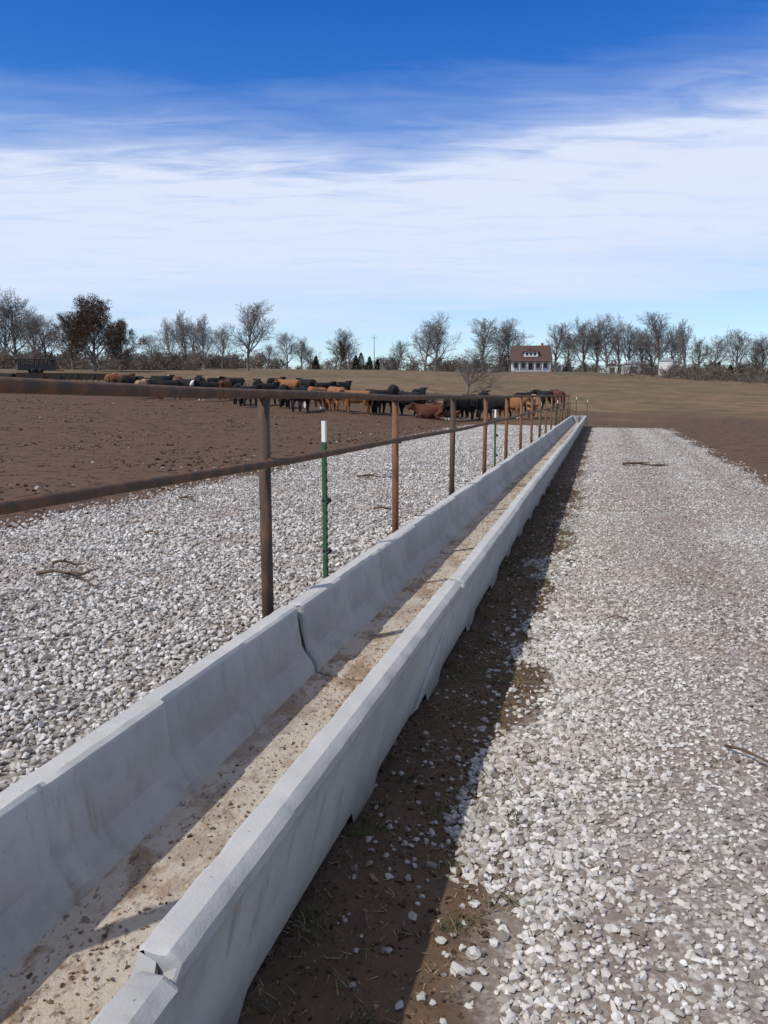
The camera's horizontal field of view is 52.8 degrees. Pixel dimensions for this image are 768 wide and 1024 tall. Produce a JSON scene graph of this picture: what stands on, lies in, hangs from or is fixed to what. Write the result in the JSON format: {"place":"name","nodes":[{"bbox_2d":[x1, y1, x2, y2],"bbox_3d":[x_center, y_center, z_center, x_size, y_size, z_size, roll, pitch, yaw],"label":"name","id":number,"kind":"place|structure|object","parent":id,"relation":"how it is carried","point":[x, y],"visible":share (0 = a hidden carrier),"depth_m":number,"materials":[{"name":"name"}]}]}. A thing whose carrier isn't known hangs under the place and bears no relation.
{"place":"outdoors","nodes":[
{"label":"outdoors","id":0,"kind":"place"},
{"bbox_2d":[0,365,767,1023],"bbox_3d":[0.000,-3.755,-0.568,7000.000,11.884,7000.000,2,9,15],"label":"ground","id":1,"kind":"structure","parent":0,"point":[726,419],"depth_m":4.40,"materials":[{"name":"soil"}]},
{"bbox_2d":[0,318,12,349],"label":"bare tree","id":2,"kind":"object","parent":1,"relation":"on","point":[5,331],"visible":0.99,"depth_m":158.19,"materials":[{"name":"grey plant"}]},
{"bbox_2d":[0,305,33,352],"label":"bare tree","id":3,"kind":"object","parent":1,"relation":"on","point":[5,337],"visible":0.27,"depth_m":174.32,"materials":[{"name":"grey plant"}]},
{"bbox_2d":[0,288,49,363],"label":"bare tree","id":4,"kind":"object","parent":1,"relation":"on","point":[10,309],"visible":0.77,"depth_m":167.13,"materials":[{"name":"grey plant"}]},
{"bbox_2d":[16,373,43,378],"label":"bunk feeder","id":5,"kind":"object","parent":1,"relation":"on","point":[32,375],"visible":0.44,"depth_m":82.24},
{"bbox_2d":[10,314,56,352],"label":"bare tree","id":6,"kind":"object","parent":1,"relation":"on","point":[24,337],"visible":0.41,"depth_m":165.39,"materials":[{"name":"grey plant"}]},
{"bbox_2d":[14,358,63,372],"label":"stock trailer","id":7,"kind":"object","parent":1,"relation":"on","point":[34,368],"visible":0.93,"depth_m":105.49,"materials":[{"name":"metal"}]},
{"bbox_2d":[19,314,64,358],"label":"bare tree","id":8,"kind":"object","parent":1,"relation":"on","point":[37,324],"visible":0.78,"depth_m":150.33,"materials":[{"name":"grey plant"}]},
{"bbox_2d":[43,373,60,379],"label":"bunk feeder","id":9,"kind":"object","parent":1,"relation":"on","point":[52,376],"visible":0.49,"depth_m":83.05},
{"bbox_2d":[41,311,89,369],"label":"tree","id":10,"kind":"object","parent":1,"relation":"on","point":[62,328],"visible":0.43,"depth_m":126.43,"materials":[{"name":"brown plant"}]},
{"bbox_2d":[36,567,101,586],"bbox_3d":[-2.618,0.535,6.764,0.854,0.082,0.399,5,10,32],"label":"fallen stick","id":11,"kind":"object","parent":1,"relation":"on","point":[74,573],"visible":1,"depth_m":6.75,"materials":[{"name":"wood"}]},
{"bbox_2d":[60,373,77,380],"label":"bunk feeder","id":12,"kind":"object","parent":1,"relation":"on","point":[68,376],"visible":0.62,"depth_m":83.70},
{"bbox_2d":[77,373,93,380],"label":"bunk feeder","id":13,"kind":"object","parent":1,"relation":"on","point":[85,376],"visible":0.59,"depth_m":84.30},
{"bbox_2d":[57,293,127,370],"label":"oak tree","id":14,"kind":"object","parent":1,"relation":"on","point":[88,321],"visible":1,"depth_m":117.97,"materials":[{"name":"brown plant"}]},
{"bbox_2d":[86,373,106,381],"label":"bunk feeder","id":15,"kind":"object","parent":1,"relation":"on","point":[98,376],"visible":0.45,"depth_m":84.78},
{"bbox_2d":[108,373,135,382],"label":"cow","id":16,"kind":"object","parent":1,"relation":"on","point":[115,378],"visible":0.34,"depth_m":66.94},
{"bbox_2d":[99,318,147,370],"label":"oak tree","id":17,"kind":"object","parent":1,"relation":"on","point":[122,324],"visible":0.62,"depth_m":125.08,"materials":[{"name":"brown plant"}]},
{"bbox_2d":[118,375,142,383],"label":"cow","id":18,"kind":"object","parent":1,"relation":"on","point":[126,379],"visible":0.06,"depth_m":61.41},
{"bbox_2d":[134,379,148,397],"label":"cow","id":19,"kind":"object","parent":1,"relation":"on","point":[143,381],"visible":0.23,"depth_m":55.99},
{"bbox_2d":[133,376,163,384],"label":"cow","id":20,"kind":"object","parent":1,"relation":"on","point":[153,381],"visible":0.23,"depth_m":58.35},
{"bbox_2d":[138,335,165,358],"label":"bare tree","id":21,"kind":"object","parent":1,"relation":"on","point":[149,344],"visible":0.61,"depth_m":223.48,"materials":[{"name":"grey plant"}]},
{"bbox_2d":[150,375,174,379],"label":"cow","id":22,"kind":"object","parent":1,"relation":"on","point":[169,377],"visible":0.25,"depth_m":64.40},
{"bbox_2d":[151,317,184,356],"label":"bare tree","id":23,"kind":"object","parent":1,"relation":"on","point":[167,339],"visible":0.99,"depth_m":189.35,"materials":[{"name":"grey plant"}]},
{"bbox_2d":[157,380,183,398],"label":"cow","id":24,"kind":"object","parent":1,"relation":"on","point":[171,382],"visible":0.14,"depth_m":54.97},
{"bbox_2d":[168,310,192,358],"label":"bare tree","id":25,"kind":"object","parent":1,"relation":"on","point":[183,338],"visible":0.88,"depth_m":193.70,"materials":[{"name":"grey plant"}]},
{"bbox_2d":[179,377,205,386],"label":"cow","id":26,"kind":"object","parent":1,"relation":"on","point":[185,382],"visible":0.24,"depth_m":57.11},
{"bbox_2d":[179,322,213,362],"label":"bare tree","id":27,"kind":"object","parent":1,"relation":"on","point":[188,338],"visible":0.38,"depth_m":199.51,"materials":[{"name":"grey plant"}]},
{"bbox_2d":[184,314,218,368],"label":"bare tree","id":28,"kind":"object","parent":1,"relation":"on","point":[203,335],"visible":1,"depth_m":189.01,"materials":[{"name":"grey plant"}]},
{"bbox_2d":[190,380,218,400],"bbox_3d":[-12.461,-8.457,53.838,0.838,1.424,2.370,8,12,44],"label":"cow","id":29,"kind":"object","parent":1,"relation":"on","point":[195,383],"visible":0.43,"depth_m":53.48},
{"bbox_2d":[204,322,242,368],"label":"bare tree","id":30,"kind":"object","parent":1,"relation":"on","point":[222,339],"visible":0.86,"depth_m":196.79,"materials":[{"name":"grey plant"}]},
{"bbox_2d":[218,379,232,398],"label":"cow","id":31,"kind":"object","parent":1,"relation":"on","point":[225,383],"visible":0.4,"depth_m":55.27},
{"bbox_2d":[217,376,245,385],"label":"cow","id":32,"kind":"object","parent":1,"relation":"on","point":[237,380],"visible":0.4,"depth_m":63.66},
{"bbox_2d":[0,397,475,535],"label":"soil clods","id":33,"kind":"object","parent":1,"relation":"on","point":[162,465],"visible":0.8,"depth_m":26.59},
{"bbox_2d":[232,383,243,403],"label":"cow","id":34,"kind":"object","parent":1,"relation":"on","point":[237,385],"visible":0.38,"depth_m":49.88},
{"bbox_2d":[221,299,277,370],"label":"bare tree","id":35,"kind":"object","parent":1,"relation":"on","point":[255,316],"visible":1,"depth_m":173.49,"materials":[{"name":"grey plant"}]},
{"bbox_2d":[238,385,261,405],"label":"cow","id":36,"kind":"object","parent":1,"relation":"on","point":[251,387],"visible":0.52,"depth_m":48.55},
{"bbox_2d":[257,344,276,368],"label":"bare tree","id":37,"kind":"object","parent":1,"relation":"on","point":[268,355],"visible":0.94,"depth_m":237.27,"materials":[{"name":"grey plant"}]},
{"bbox_2d":[257,382,280,403],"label":"cow","id":38,"kind":"object","parent":1,"relation":"on","point":[274,385],"visible":0.33,"depth_m":50.73},
{"bbox_2d":[0,424,554,789],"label":"gravel pad","id":39,"kind":"object","parent":1,"relation":"on","point":[43,553],"visible":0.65,"depth_m":7.32,"materials":[{"name":"gravel"}]},
{"bbox_2d":[52,558,84,564],"bbox_3d":[-2.959,0.463,7.245,0.303,0.080,0.064,0,9,0],"label":"fallen stick","id":40,"kind":"object","parent":39,"relation":"on","point":[57,561],"visible":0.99,"depth_m":7.25,"materials":[{"name":"wood"}]},
{"bbox_2d":[278,384,290,406],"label":"cow","id":41,"kind":"object","parent":1,"relation":"on","point":[283,387],"visible":0.56,"depth_m":47.30},
{"bbox_2d":[0,376,570,618],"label":"pipe fence","id":42,"kind":"object","parent":1,"relation":"on","point":[265,463],"visible":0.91,"depth_m":3.92,"materials":[{"name":"metal"}]},
{"bbox_2d":[271,333,303,368],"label":"bare tree","id":43,"kind":"object","parent":1,"relation":"on","point":[287,347],"visible":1,"depth_m":240.82,"materials":[{"name":"grey plant"}]},
{"bbox_2d":[274,379,300,388],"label":"cow","id":44,"kind":"object","parent":1,"relation":"on","point":[291,384],"visible":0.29,"depth_m":60.39},
{"bbox_2d":[0,416,586,1023],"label":"concrete feed trough","id":45,"kind":"object","parent":1,"relation":"on","point":[164,848],"visible":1,"depth_m":2.46,"materials":[{"name":"concrete"}]},
{"bbox_2d":[0,397,587,744],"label":"wire fence","id":46,"kind":"object","parent":1,"relation":"on","point":[326,501],"visible":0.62,"depth_m":5.18,"materials":[{"name":"metal"}]},
{"bbox_2d":[290,385,309,411],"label":"cow","id":47,"kind":"object","parent":1,"relation":"on","point":[301,401],"visible":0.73,"depth_m":43.64},
{"bbox_2d":[292,336,310,368],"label":"bare tree","id":48,"kind":"object","parent":1,"relation":"on","point":[301,353],"visible":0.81,"depth_m":248.08,"materials":[{"name":"grey plant"}]},
{"bbox_2d":[296,378,316,388],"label":"cow","id":49,"kind":"object","parent":1,"relation":"on","point":[306,383],"visible":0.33,"depth_m":60.28},
{"bbox_2d":[297,347,321,368],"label":"bare tree","id":50,"kind":"object","parent":1,"relation":"on","point":[309,356],"visible":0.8,"depth_m":254.53,"materials":[{"name":"grey plant"}]},
{"bbox_2d":[303,386,326,409],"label":"cow","id":51,"kind":"object","parent":1,"relation":"on","point":[311,388],"visible":0.52,"depth_m":45.93},
{"bbox_2d":[311,356,320,368],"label":"cedar tree","id":52,"kind":"object","parent":1,"relation":"on","point":[315,360],"visible":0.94,"depth_m":239.48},
{"bbox_2d":[315,381,336,388],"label":"cow","id":53,"kind":"object","parent":1,"relation":"on","point":[326,385],"visible":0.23,"depth_m":56.84},
{"bbox_2d":[323,386,346,410],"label":"cow","id":54,"kind":"object","parent":1,"relation":"on","point":[327,402],"visible":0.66,"depth_m":45.29},
{"bbox_2d":[333,339,347,369],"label":"tree","id":55,"kind":"object","parent":1,"relation":"on","point":[342,351],"visible":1,"depth_m":229.86,"materials":[{"name":"brown plant"}]},
{"bbox_2d":[324,325,360,369],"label":"bare tree","id":56,"kind":"object","parent":1,"relation":"on","point":[344,339],"visible":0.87,"depth_m":233.87,"materials":[{"name":"grey plant"}]},
{"bbox_2d":[335,381,352,389],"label":"cow","id":57,"kind":"object","parent":1,"relation":"on","point":[346,385],"visible":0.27,"depth_m":56.60},
{"bbox_2d":[340,342,359,369],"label":"bare tree","id":58,"kind":"object","parent":1,"relation":"on","point":[352,355],"visible":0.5,"depth_m":249.68,"materials":[{"name":"grey plant"}]},
{"bbox_2d":[335,388,372,412],"bbox_3d":[-1.702,-6.333,43.980,2.146,1.371,0.851,0,9,0],"label":"cow","id":59,"kind":"object","parent":1,"relation":"on","point":[365,402],"visible":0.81,"depth_m":43.76},
{"bbox_2d":[357,353,366,369],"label":"cedar tree","id":60,"kind":"object","parent":1,"relation":"on","point":[361,359],"visible":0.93,"depth_m":230.21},
{"bbox_2d":[366,356,373,369],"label":"cedar tree","id":61,"kind":"object","parent":1,"relation":"on","point":[369,362],"visible":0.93,"depth_m":235.36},
{"bbox_2d":[365,389,381,412],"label":"cow","id":62,"kind":"object","parent":1,"relation":"on","point":[374,401],"visible":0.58,"depth_m":44.40},
{"bbox_2d":[0,344,767,382],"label":"hedgerow brush","id":63,"kind":"object","parent":1,"relation":"on","point":[158,360],"visible":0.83,"depth_m":158.68,"materials":[{"name":"plant"}]},
{"bbox_2d":[371,388,397,413],"bbox_3d":[0.026,-6.499,45.175,0.859,1.472,2.449,7,11,38],"label":"cow","id":64,"kind":"object","parent":1,"relation":"on","point":[392,391],"visible":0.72,"depth_m":44.88},
{"bbox_2d":[9,350,767,378],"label":"distant treeline","id":65,"kind":"object","parent":1,"relation":"on","point":[256,362],"visible":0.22,"depth_m":263.74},
{"bbox_2d":[387,340,414,366],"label":"bare tree","id":66,"kind":"object","parent":1,"relation":"on","point":[398,350],"visible":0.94,"depth_m":264.46,"materials":[{"name":"grey plant"}]},
{"bbox_2d":[390,391,423,414],"bbox_3d":[1.357,-6.487,46.095,2.352,1.408,0.854,6,10,35],"label":"cow","id":67,"kind":"object","parent":1,"relation":"on","point":[402,404],"visible":0.56,"depth_m":45.75},
{"bbox_2d":[237,485,581,1023],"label":"earth crumbs","id":68,"kind":"object","parent":1,"relation":"on","point":[483,934],"visible":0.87,"depth_m":2.80,"materials":[{"name":"soil"}]},
{"bbox_2d":[412,387,427,403],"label":"cow","id":69,"kind":"object","parent":1,"relation":"on","point":[422,390],"visible":0.3,"depth_m":53.30},
{"bbox_2d":[400,390,441,402],"bbox_3d":[2.562,-9.226,62.155,5.334,1.362,4.686,2,9,15],"label":"brush pile","id":70,"kind":"object","parent":1,"relation":"on","point":[433,400],"visible":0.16,"depth_m":62.51,"materials":[{"name":"brown plant"}]},
{"bbox_2d":[407,403,444,418],"bbox_3d":[2.531,-5.966,45.528,2.373,0.932,1.094,0,9,-3],"label":"cow","id":71,"kind":"object","parent":1,"relation":"on","point":[427,411],"visible":0.99,"depth_m":45.23},
{"bbox_2d":[406,323,451,370],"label":"bare tree","id":72,"kind":"object","parent":1,"relation":"on","point":[418,353],"visible":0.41,"depth_m":236.82,"materials":[{"name":"grey plant"}]},
{"bbox_2d":[413,312,461,371],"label":"bare tree","id":73,"kind":"object","parent":1,"relation":"on","point":[437,337],"visible":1,"depth_m":229.59,"materials":[{"name":"grey plant"}]},
{"bbox_2d":[442,394,476,420],"bbox_3d":[4.489,-6.155,45.482,2.520,1.514,0.891,-5,10,-30],"label":"cow","id":74,"kind":"object","parent":1,"relation":"on","point":[462,405],"visible":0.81,"depth_m":45.12},
{"bbox_2d":[464,399,482,419],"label":"cow","id":75,"kind":"object","parent":1,"relation":"on","point":[476,404],"visible":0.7,"depth_m":45.51},
{"bbox_2d":[454,346,504,394],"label":"bare tree","id":76,"kind":"object","parent":1,"relation":"on","point":[474,361],"visible":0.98,"depth_m":72.69,"materials":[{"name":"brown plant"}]},
{"bbox_2d":[466,318,509,371],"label":"bare tree","id":77,"kind":"object","parent":1,"relation":"on","point":[482,341],"visible":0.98,"depth_m":233.82,"materials":[{"name":"grey plant"}]},
{"bbox_2d":[476,398,513,418],"bbox_3d":[6.746,-6.369,47.094,2.266,1.356,0.823,1,9,8],"label":"cow","id":78,"kind":"object","parent":1,"relation":"on","point":[496,403],"visible":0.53,"depth_m":46.77},
{"bbox_2d":[240,484,767,1023],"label":"grass tufts","id":79,"kind":"object","parent":1,"relation":"on","point":[312,916],"visible":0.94,"depth_m":3.03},
{"bbox_2d":[490,329,524,371],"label":"bare tree","id":80,"kind":"object","parent":1,"relation":"on","point":[499,356],"visible":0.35,"depth_m":242.44,"materials":[{"name":"grey plant"}]},
{"bbox_2d":[489,317,534,371],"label":"bare tree","id":81,"kind":"object","parent":1,"relation":"on","point":[507,335],"visible":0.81,"depth_m":237.13,"materials":[{"name":"grey plant"}]},
{"bbox_2d":[499,397,530,418],"bbox_3d":[7.913,-6.372,46.898,2.226,1.422,0.883,6,11,37],"label":"cow","id":82,"kind":"object","parent":1,"relation":"on","point":[514,404],"visible":0.56,"depth_m":46.44},
{"bbox_2d":[274,365,767,384],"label":"pasture fence","id":83,"kind":"object","parent":1,"relation":"on","point":[509,370],"visible":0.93,"depth_m":181.68,"materials":[{"name":"wood"}]},
{"bbox_2d":[514,391,537,412],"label":"cow","id":84,"kind":"object","parent":1,"relation":"on","point":[530,393],"visible":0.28,"depth_m":52.67},
{"bbox_2d":[509,343,552,371],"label":"farmhouse","id":85,"kind":"object","parent":1,"relation":"on","point":[536,358],"visible":0.91,"depth_m":223.97,"materials":[{"name":"white"}]},
{"bbox_2d":[526,394,538,417],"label":"cow","id":86,"kind":"object","parent":1,"relation":"on","point":[535,404],"visible":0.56,"depth_m":46.88},
{"bbox_2d":[307,427,767,1023],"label":"gravel lane","id":87,"kind":"structure","parent":1,"relation":"on","point":[513,741],"depth_m":3.40,"materials":[{"name":"gravel"}]},
{"bbox_2d":[622,462,667,465],"bbox_3d":[5.919,-1.093,17.533,0.998,0.094,0.209,2,9,15],"label":"fallen stick","id":88,"kind":"object","parent":87,"relation":"on","point":[640,463],"visible":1,"depth_m":17.54,"materials":[{"name":"wood"}]},
{"bbox_2d":[724,744,767,762],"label":"fallen stick","id":89,"kind":"object","parent":87,"relation":"on","point":[746,751],"visible":1,"depth_m":3.41,"materials":[{"name":"wood"}]},
{"bbox_2d":[533,390,553,408],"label":"cow","id":90,"kind":"object","parent":1,"relation":"on","point":[543,399],"visible":0.56,"depth_m":54.56},
{"bbox_2d":[550,389,565,409],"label":"cow","id":91,"kind":"object","parent":1,"relation":"on","point":[555,391],"visible":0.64,"depth_m":55.30},
{"bbox_2d":[546,322,577,371],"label":"bare tree","id":92,"kind":"object","parent":1,"relation":"on","point":[562,335],"visible":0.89,"depth_m":239.27,"materials":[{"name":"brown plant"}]},
{"bbox_2d":[553,330,581,362],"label":"bare tree","id":93,"kind":"object","parent":1,"relation":"on","point":[567,353],"visible":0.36,"depth_m":248.48,"materials":[{"name":"grey plant"}]},
{"bbox_2d":[568,316,603,370],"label":"bare tree","id":94,"kind":"object","parent":1,"relation":"on","point":[582,334],"visible":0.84,"depth_m":236.97,"materials":[{"name":"grey plant"}]},
{"bbox_2d":[573,323,612,370],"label":"bare tree","id":95,"kind":"object","parent":1,"relation":"on","point":[596,357],"visible":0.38,"depth_m":240.03,"materials":[{"name":"grey plant"}]},
{"bbox_2d":[576,311,635,372],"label":"bare tree","id":96,"kind":"object","parent":1,"relation":"on","point":[609,331],"visible":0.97,"depth_m":232.36,"materials":[{"name":"grey plant"}]},
{"bbox_2d":[606,323,628,362],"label":"bare tree","id":97,"kind":"object","parent":1,"relation":"on","point":[613,347],"visible":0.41,"depth_m":237.96,"materials":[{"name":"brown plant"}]},
{"bbox_2d":[607,319,646,361],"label":"bare tree","id":98,"kind":"object","parent":1,"relation":"on","point":[629,330],"visible":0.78,"depth_m":231.74,"materials":[{"name":"grey plant"}]},
{"bbox_2d":[621,360,640,373],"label":"white shed","id":99,"kind":"structure","parent":1,"relation":"on","point":[630,361],"depth_m":214.86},
{"bbox_2d":[626,337,657,373],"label":"bare tree","id":100,"kind":"object","parent":1,"relation":"on","point":[643,354],"visible":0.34,"depth_m":236.52,"materials":[{"name":"grey plant"}]},
{"bbox_2d":[631,330,664,371],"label":"bare tree","id":101,"kind":"object","parent":1,"relation":"on","point":[651,356],"visible":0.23,"depth_m":241.43,"materials":[{"name":"grey plant"}]},
{"bbox_2d":[633,311,685,372],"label":"bare tree","id":102,"kind":"object","parent":1,"relation":"on","point":[657,335],"visible":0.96,"depth_m":220.93,"materials":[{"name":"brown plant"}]},
{"bbox_2d":[659,357,676,375],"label":"white shed","id":103,"kind":"structure","parent":1,"relation":"on","point":[664,362],"depth_m":215.84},
{"bbox_2d":[650,321,694,365],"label":"bare tree","id":104,"kind":"object","parent":1,"relation":"on","point":[664,343],"visible":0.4,"depth_m":229.65,"materials":[{"name":"grey plant"}]},
{"bbox_2d":[666,320,694,367],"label":"bare tree","id":105,"kind":"object","parent":1,"relation":"on","point":[682,337],"visible":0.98,"depth_m":219.47,"materials":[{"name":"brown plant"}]},
{"bbox_2d":[686,335,714,376],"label":"bare tree","id":106,"kind":"object","parent":1,"relation":"on","point":[697,351],"visible":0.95,"depth_m":231.70,"materials":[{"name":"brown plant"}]},
{"bbox_2d":[700,335,738,372],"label":"bare tree","id":107,"kind":"object","parent":1,"relation":"on","point":[717,345],"visible":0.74,"depth_m":226.96,"materials":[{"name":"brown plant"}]},
{"bbox_2d":[714,327,760,378],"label":"bare tree","id":108,"kind":"object","parent":1,"relation":"on","point":[738,337],"visible":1,"depth_m":212.97,"materials":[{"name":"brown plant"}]},
{"bbox_2d":[738,339,767,374],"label":"bare tree","id":109,"kind":"object","parent":1,"relation":"on","point":[753,364],"visible":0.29,"depth_m":221.53,"materials":[{"name":"grey plant"}]},
{"bbox_2d":[743,331,767,370],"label":"bare tree","id":110,"kind":"object","parent":1,"relation":"on","point":[762,350],"visible":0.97,"depth_m":211.88,"materials":[{"name":"brown plant"}]},
{"bbox_2d":[0,0,767,375],"label":"sky","id":111,"kind":"structure","parent":0,"point":[377,168],"materials":[{"name":"blue"}]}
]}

